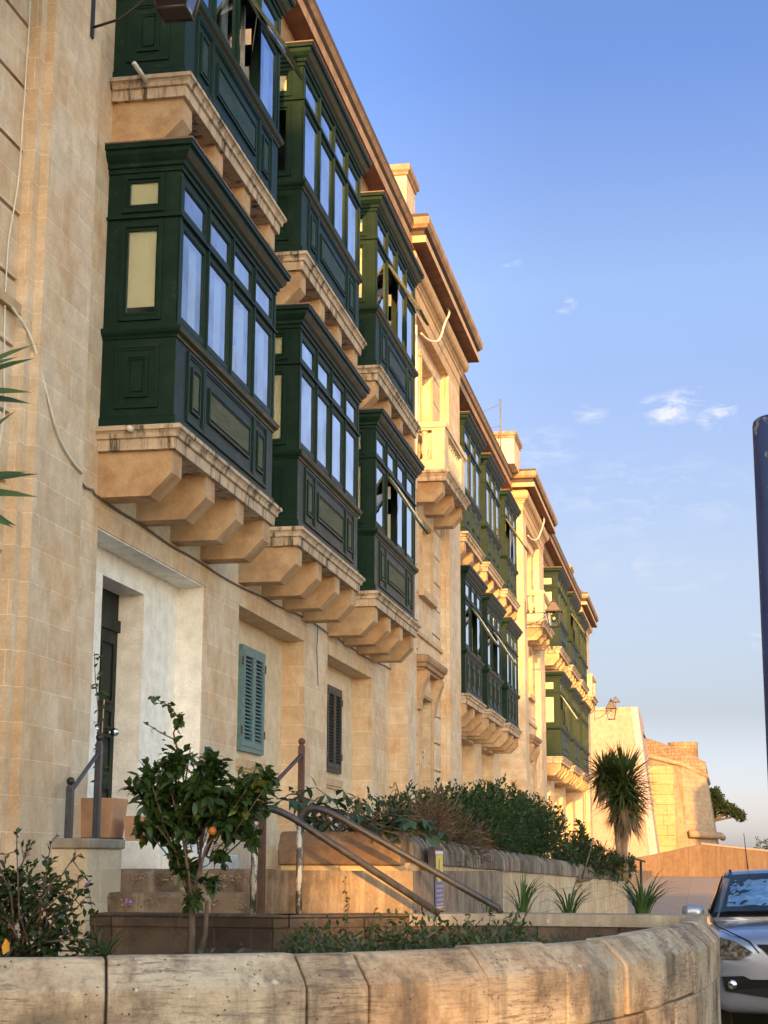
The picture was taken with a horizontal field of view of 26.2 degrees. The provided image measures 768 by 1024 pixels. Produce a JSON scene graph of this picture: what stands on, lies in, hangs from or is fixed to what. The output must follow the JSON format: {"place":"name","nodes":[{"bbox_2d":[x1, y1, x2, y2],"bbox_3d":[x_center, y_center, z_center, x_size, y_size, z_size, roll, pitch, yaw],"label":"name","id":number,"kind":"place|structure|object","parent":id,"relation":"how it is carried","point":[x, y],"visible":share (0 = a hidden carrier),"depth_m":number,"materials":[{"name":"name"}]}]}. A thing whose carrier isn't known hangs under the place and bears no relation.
{"place":"outdoors","nodes":[
{"label":"outdoors","id":0,"kind":"place"},
{"bbox_2d":[64,734,103,838],"bbox_3d":[-2.365,2.269,13.019,0.063,1.097,0.877,-1,-12,5],"label":"handrail","id":1,"kind":"object","parent":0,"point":[97,759],"visible":1,"depth_m":13.35,"materials":[{"name":"metal"}]},
{"bbox_2d":[0,947,285,956],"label":"planter soil","id":2,"kind":"structure","parent":0,"point":[220,950],"depth_m":12.11,"materials":[{"name":"brown soil"}]},
{"bbox_2d":[0,344,35,526],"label":"yucca","id":3,"kind":"object","parent":2,"relation":"on","point":[4,492],"visible":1,"depth_m":7.98,"materials":[{"name":"green plant"}]},
{"bbox_2d":[0,827,107,960],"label":"shrub","id":4,"kind":"object","parent":2,"relation":"on","point":[45,933],"visible":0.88,"depth_m":9.19,"materials":[{"name":"green plant"}]},
{"bbox_2d":[2,938,9,954],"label":"yellow leaf","id":5,"kind":"object","parent":4,"relation":"hanging from","point":[5,946],"visible":1,"depth_m":8.69,"materials":[{"name":"plant"}]},
{"bbox_2d":[49,838,124,956],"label":"wall","id":6,"kind":"structure","parent":2,"relation":"on","point":[100,863],"depth_m":12.49,"materials":[{"name":"stone"}]},
{"bbox_2d":[72,883,134,959],"bbox_3d":[-1.795,2.617,10.413,0.541,0.550,0.377,-2,-12,10],"label":"flowering tuft","id":7,"kind":"object","parent":2,"relation":"on","point":[112,941],"visible":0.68,"depth_m":10.36,"materials":[{"name":"green plant"}]},
{"bbox_2d":[117,695,282,953],"bbox_3d":[-1.257,2.200,11.248,1.183,1.922,0.609,-2,-12,10],"label":"citrus tree","id":8,"kind":"object","parent":2,"relation":"on","point":[199,801],"visible":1,"depth_m":11.21,"materials":[{"name":"green plant"}]},
{"bbox_2d":[339,876,350,949],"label":"tall weed","id":9,"kind":"object","parent":2,"relation":"on","point":[345,919],"visible":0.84,"depth_m":11.42,"materials":[{"name":"green plant"}]},
{"bbox_2d":[364,918,373,950],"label":"tall weed","id":10,"kind":"object","parent":2,"relation":"on","point":[366,930],"visible":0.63,"depth_m":11.17,"materials":[{"name":"green plant"}]},
{"bbox_2d":[196,902,601,953],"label":"weeds","id":11,"kind":"object","parent":2,"relation":"on","point":[304,945],"visible":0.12,"depth_m":10.61,"materials":[{"name":"green plant"}]},
{"bbox_2d":[429,902,441,945],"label":"tall weed","id":12,"kind":"object","parent":2,"relation":"on","point":[433,909],"visible":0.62,"depth_m":11.69,"materials":[{"name":"green plant"}]},
{"bbox_2d":[485,910,493,938],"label":"tall weed","id":13,"kind":"object","parent":2,"relation":"on","point":[488,924],"visible":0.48,"depth_m":11.91,"materials":[{"name":"green plant"}]},
{"bbox_2d":[265,870,651,913],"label":"terrace pavement","id":14,"kind":"structure","parent":0,"point":[366,891],"depth_m":12.96,"materials":[{"name":"stone"}]},
{"bbox_2d":[121,841,237,868],"bbox_3d":[-2.364,3.050,14.533,1.880,0.290,1.480,-2,-12,10],"label":"doorstep","id":15,"kind":"object","parent":14,"relation":"on","point":[135,856],"visible":0.17,"depth_m":13.76,"materials":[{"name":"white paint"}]},
{"bbox_2d":[81,798,127,839],"bbox_3d":[-2.444,2.643,14.177,0.379,0.360,0.379,-2,-12,10],"label":"plant pot","id":16,"kind":"object","parent":15,"relation":"on","point":[113,811],"visible":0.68,"depth_m":14.02,"materials":[{"name":"ceramic"}]},
{"bbox_2d":[91,654,108,797],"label":"climbing plant","id":17,"kind":"object","parent":16,"relation":"in","point":[97,694],"visible":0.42,"depth_m":14.35,"materials":[{"name":"green plant"}]},
{"bbox_2d":[123,816,146,840],"bbox_3d":[-2.011,2.745,14.073,0.339,0.300,0.339,-2,-12,10],"label":"plant pot","id":18,"kind":"object","parent":15,"relation":"on","point":[129,825],"visible":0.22,"depth_m":13.95,"materials":[{"name":"ceramic"}]},
{"bbox_2d":[257,850,280,869],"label":"bed back wall","id":19,"kind":"structure","parent":14,"relation":"on","point":[271,859],"depth_m":14.06,"materials":[{"name":"stone"}]},
{"bbox_2d":[257,738,304,912],"bbox_3d":[-0.838,2.542,13.636,0.062,1.447,1.513,-2,-12,9],"label":"handrail","id":20,"kind":"object","parent":14,"relation":"on","point":[300,758],"visible":0.54,"depth_m":12.89,"materials":[{"name":"metal"}]},
{"bbox_2d":[428,847,442,910],"bbox_3d":[0.445,3.481,14.008,0.061,1.250,0.480,-2,-12,10],"label":"information sign","id":21,"kind":"object","parent":14,"relation":"on","point":[435,857],"visible":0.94,"depth_m":14.01,"materials":[{"name":"grey"}]},
{"bbox_2d":[316,0,767,848],"label":"sky","id":22,"kind":"structure","parent":0,"point":[591,176],"materials":[{"name":"blue"}]},
{"bbox_2d":[628,876,732,1023],"bbox_3d":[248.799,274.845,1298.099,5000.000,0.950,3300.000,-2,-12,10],"label":"street","id":23,"kind":"structure","parent":0,"point":[674,901],"depth_m":52.24,"materials":[{"name":"grey asphalt"}]},
{"bbox_2d":[0,0,102,951],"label":"wall","id":24,"kind":"structure","parent":23,"relation":"on","point":[46,295],"depth_m":12.81,"materials":[{"name":"stone"}]},
{"bbox_2d":[0,0,30,444],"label":"cable","id":25,"kind":"object","parent":24,"relation":"attached to","point":[14,206],"visible":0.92,"depth_m":12.70,"materials":[{"name":"white plastic"}]},
{"bbox_2d":[11,306,82,474],"bbox_3d":[-2.605,-0.871,13.324,0.279,1.051,2.014,-1,-12,6],"label":"cable","id":26,"kind":"object","parent":24,"relation":"attached to","point":[47,395],"visible":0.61,"depth_m":12.79,"materials":[{"name":"white plastic"}]},
{"bbox_2d":[90,0,200,38],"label":"street lamp","id":27,"kind":"object","parent":24,"relation":"attached to","point":[173,11],"visible":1,"depth_m":14.02,"materials":[{"name":"black metal"}]},
{"bbox_2d":[70,0,428,868],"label":"terraced house","id":28,"kind":"structure","parent":23,"relation":"on","point":[258,276],"depth_m":17.85,"materials":[{"name":"stone"}]},
{"bbox_2d":[96,588,120,797],"bbox_3d":[-2.760,1.938,15.982,0.213,2.480,1.210,-2,-12,10],"label":"front door","id":29,"kind":"structure","parent":28,"relation":"in","point":[110,625],"depth_m":16.40,"materials":[{"name":"paint"}]},
{"bbox_2d":[126,425,133,432],"bbox_3d":[-2.243,-0.735,14.585,0.052,0.049,0.070,-2,-12,10],"label":"drain pipe","id":30,"kind":"object","parent":28,"relation":"attached to","point":[129,428],"visible":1,"depth_m":14.55,"materials":[{"name":"white plastic"}]},
{"bbox_2d":[132,61,147,82],"bbox_3d":[-2.244,-4.047,15.185,0.044,0.091,0.270,-3,-12,17],"label":"drain pipe","id":31,"kind":"object","parent":28,"relation":"attached to","point":[139,71],"visible":1,"depth_m":15.16,"materials":[{"name":"white plastic"}]},
{"bbox_2d":[82,483,390,669],"bbox_3d":[-1.248,1.272,21.371,0.020,0.147,14.839,-2,-12,10],"label":"cable","id":32,"kind":"object","parent":28,"relation":"attached to","point":[143,525],"visible":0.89,"depth_m":17.41,"materials":[{"name":"black rubber"}]},
{"bbox_2d":[316,625,318,685],"bbox_3d":[-0.923,1.989,22.943,0.014,0.837,0.115,-2,-12,10],"label":"cable","id":33,"kind":"object","parent":32,"relation":"hanging from","point":[317,656],"visible":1,"depth_m":22.91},
{"bbox_2d":[390,163,418,214],"bbox_3d":[0.161,-5.662,29.705,0.790,0.840,1.040,-2,-12,10],"label":"chimney","id":34,"kind":"object","parent":28,"relation":"on","point":[406,180],"visible":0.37,"depth_m":29.28,"materials":[{"name":"stone"}]},
{"bbox_2d":[0,912,720,1023],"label":"stone planter","id":35,"kind":"object","parent":23,"relation":"on","point":[644,969],"visible":0.99,"depth_m":7.69,"materials":[{"name":"stone"}]},
{"bbox_2d":[107,869,275,912],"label":"stone steps","id":36,"kind":"structure","parent":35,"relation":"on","point":[149,890],"depth_m":12.83,"materials":[{"name":"beige stone"}]},
{"bbox_2d":[250,805,440,916],"bbox_3d":[-0.286,2.618,12.403,1.433,0.819,0.089,0,-12,0],"label":"pipe rail","id":37,"kind":"object","parent":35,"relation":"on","point":[362,863],"visible":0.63,"depth_m":12.38,"materials":[{"name":"metal"}]},
{"bbox_2d":[295,805,503,913],"bbox_3d":[0.122,2.711,12.806,1.612,0.862,0.092,0,-12,-1],"label":"pipe rail","id":38,"kind":"object","parent":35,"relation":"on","point":[411,858],"visible":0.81,"depth_m":12.79,"materials":[{"name":"metal"}]},
{"bbox_2d":[476,897,496,912],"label":"strap leaved plant","id":39,"kind":"object","parent":35,"relation":"on","point":[490,909],"visible":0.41,"depth_m":13.19,"materials":[{"name":"green plant"}]},
{"bbox_2d":[500,867,551,911],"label":"strap leaved plant","id":40,"kind":"object","parent":35,"relation":"in","point":[525,900],"visible":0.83,"depth_m":13.23,"materials":[{"name":"green plant"}]},
{"bbox_2d":[532,875,614,912],"bbox_3d":[1.418,3.064,13.196,0.999,0.379,0.637,-2,-12,10],"label":"strap leaved plant","id":41,"kind":"object","parent":35,"relation":"in","point":[568,907],"visible":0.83,"depth_m":13.17,"materials":[{"name":"green plant"}]},
{"bbox_2d":[586,872,699,913],"bbox_3d":[2.098,3.020,13.033,1.077,0.424,0.613,-2,-12,10],"label":"strap leaved plant","id":42,"kind":"object","parent":35,"relation":"in","point":[642,903],"visible":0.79,"depth_m":13.01,"materials":[{"name":"green plant"}]},
{"bbox_2d":[389,213,482,818],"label":"entrance pavilion","id":43,"kind":"structure","parent":23,"relation":"on","point":[425,715],"depth_m":32.22,"materials":[{"name":"stone"}]},
{"bbox_2d":[415,325,417,488],"bbox_3d":[0.590,-1.932,30.188,0.041,3.100,0.041,-7,-14,32],"label":"downpipe","id":44,"kind":"object","parent":43,"relation":"attached to","point":[416,486],"visible":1,"depth_m":30.23,"materials":[{"name":"white plastic"}]},
{"bbox_2d":[420,308,449,342],"bbox_3d":[1.019,-3.724,32.101,0.114,1.225,2.032,-3,-12,16],"label":"hose","id":45,"kind":"object","parent":43,"relation":"attached to","point":[433,341],"visible":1,"depth_m":32.24,"materials":[{"name":"white plastic"}]},
{"bbox_2d":[278,831,627,913],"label":"bed wall","id":46,"kind":"structure","parent":23,"relation":"on","point":[559,876],"depth_m":17.43,"materials":[{"name":"stone"}]},
{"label":"bed soil","id":47,"kind":"structure","parent":46,"relation":"in","visible":0},
{"bbox_2d":[267,776,448,847],"bbox_3d":[-0.263,2.507,13.813,1.515,0.627,1.043,-2,-12,10],"label":"broad leaved plant","id":48,"kind":"object","parent":47,"relation":"on","point":[386,825],"visible":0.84,"depth_m":13.78,"materials":[{"name":"green plant"}]},
{"bbox_2d":[362,786,507,867],"bbox_3d":[0.559,3.039,15.789,0.914,0.848,3.500,-4,-13,19],"label":"dry bush","id":49,"kind":"object","parent":47,"relation":"on","point":[438,816],"visible":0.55,"depth_m":15.74,"materials":[{"name":"brown plant"}]},
{"bbox_2d":[359,772,576,860],"bbox_3d":[1.289,3.869,20.294,1.191,1.462,10.384,-3,-12,13],"label":"hedge","id":50,"kind":"object","parent":47,"relation":"on","point":[522,820],"visible":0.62,"depth_m":19.65,"materials":[{"name":"green plant"}]},
{"bbox_2d":[549,818,637,884],"bbox_3d":[3.958,6.236,30.080,0.794,1.240,9.818,-3,-12,15],"label":"bush","id":51,"kind":"object","parent":47,"relation":"on","point":[582,850],"visible":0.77,"depth_m":28.53,"materials":[{"name":"green plant"}]},
{"bbox_2d":[459,373,527,793],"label":"terraced house","id":52,"kind":"structure","parent":23,"relation":"on","point":[491,634],"depth_m":40.91,"materials":[{"name":"stone"}]},
{"bbox_2d":[483,399,501,449],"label":"roof aerial","id":53,"kind":"object","parent":52,"relation":"on","point":[500,423],"visible":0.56,"depth_m":47.49,"materials":[{"name":"grey metal"}]},
{"bbox_2d":[493,431,521,472],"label":"chimney","id":54,"kind":"object","parent":52,"relation":"on","point":[511,443],"visible":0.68,"depth_m":48.00,"materials":[{"name":"stone"}]},
{"bbox_2d":[501,468,557,855],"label":"entrance pavilion","id":55,"kind":"structure","parent":23,"relation":"on","point":[524,764],"depth_m":50.27,"materials":[{"name":"stone"}]},
{"bbox_2d":[527,516,544,540],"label":"hose","id":56,"kind":"object","parent":55,"relation":"attached to","point":[530,538],"visible":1,"depth_m":52.10,"materials":[{"name":"white plastic"}]},
{"bbox_2d":[525,597,562,627],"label":"street lamp","id":57,"kind":"object","parent":55,"relation":"attached to","point":[553,607],"visible":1,"depth_m":48.78,"materials":[{"name":"black metal"}]},
{"bbox_2d":[543,532,591,857],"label":"terraced house","id":58,"kind":"structure","parent":23,"relation":"on","point":[568,708],"depth_m":59.71,"materials":[{"name":"stone"}]},
{"bbox_2d":[575,592,598,842],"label":"entrance pavilion","id":59,"kind":"structure","parent":23,"relation":"on","point":[583,804],"depth_m":74.46,"materials":[{"name":"stone"}]},
{"bbox_2d":[594,698,616,720],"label":"street lamp","id":60,"kind":"object","parent":59,"relation":"attached to","point":[610,705],"visible":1,"depth_m":73.51,"materials":[{"name":"black metal"}]},
{"bbox_2d":[578,741,662,880],"bbox_3d":[4.697,5.813,32.373,1.643,2.779,1.688,6,-13,-27],"label":"yucca","id":61,"kind":"object","parent":23,"relation":"on","point":[615,783],"visible":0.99,"depth_m":32.25,"materials":[{"name":"green plant"}]},
{"bbox_2d":[590,707,659,859],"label":"gate wall","id":62,"kind":"structure","parent":23,"relation":"on","point":[625,727],"depth_m":96.93,"materials":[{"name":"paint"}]},
{"bbox_2d":[612,696,619,706],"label":"roof cowl","id":63,"kind":"object","parent":62,"relation":"on","point":[615,700],"visible":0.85,"depth_m":97.36,"materials":[{"name":"grey metal"}]},
{"bbox_2d":[629,856,645,884],"bbox_3d":[5.286,7.903,34.753,0.460,1.361,0.060,-2,-12,10],"label":"step railing","id":64,"kind":"object","parent":23,"relation":"on","point":[640,860],"visible":0.41,"depth_m":34.79,"materials":[{"name":"black metal"}]},
{"bbox_2d":[648,766,688,852],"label":"ashlar pier","id":65,"kind":"structure","parent":23,"relation":"on","point":[670,823],"depth_m":100.67,"materials":[{"name":"stone"}]},
{"bbox_2d":[646,738,725,857],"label":"bastion","id":66,"kind":"object","parent":23,"relation":"on","point":[690,768],"visible":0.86,"depth_m":107.83,"materials":[{"name":"stone"}]},
{"bbox_2d":[609,842,767,876],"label":"ramp parapet","id":67,"kind":"structure","parent":23,"relation":"on","point":[717,860],"depth_m":74.83,"materials":[{"name":"stone"}]},
{"bbox_2d":[709,785,747,821],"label":"tree","id":68,"kind":"object","parent":23,"relation":"on","point":[722,806],"visible":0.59,"depth_m":125.07,"materials":[{"name":"green plant"}]},
{"bbox_2d":[754,836,767,849],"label":"tree","id":69,"kind":"object","parent":23,"relation":"on","point":[764,842],"visible":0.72,"depth_m":171.88,"materials":[{"name":"green plant"}]},
{"bbox_2d":[731,1013,767,1023],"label":"road","id":70,"kind":"structure","parent":0,"point":[737,1018],"depth_m":16.03,"materials":[{"name":"grey asphalt"}]},
{"bbox_2d":[682,837,767,1023],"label":"parked car","id":71,"kind":"object","parent":70,"relation":"on","point":[737,919],"visible":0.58,"depth_m":14.91,"materials":[{"name":"grey paint"}]},
{"bbox_2d":[752,414,767,774],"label":"bollard post","id":72,"kind":"object","parent":70,"relation":"on","point":[760,437],"visible":1,"depth_m":4.93,"materials":[{"name":"metal"}]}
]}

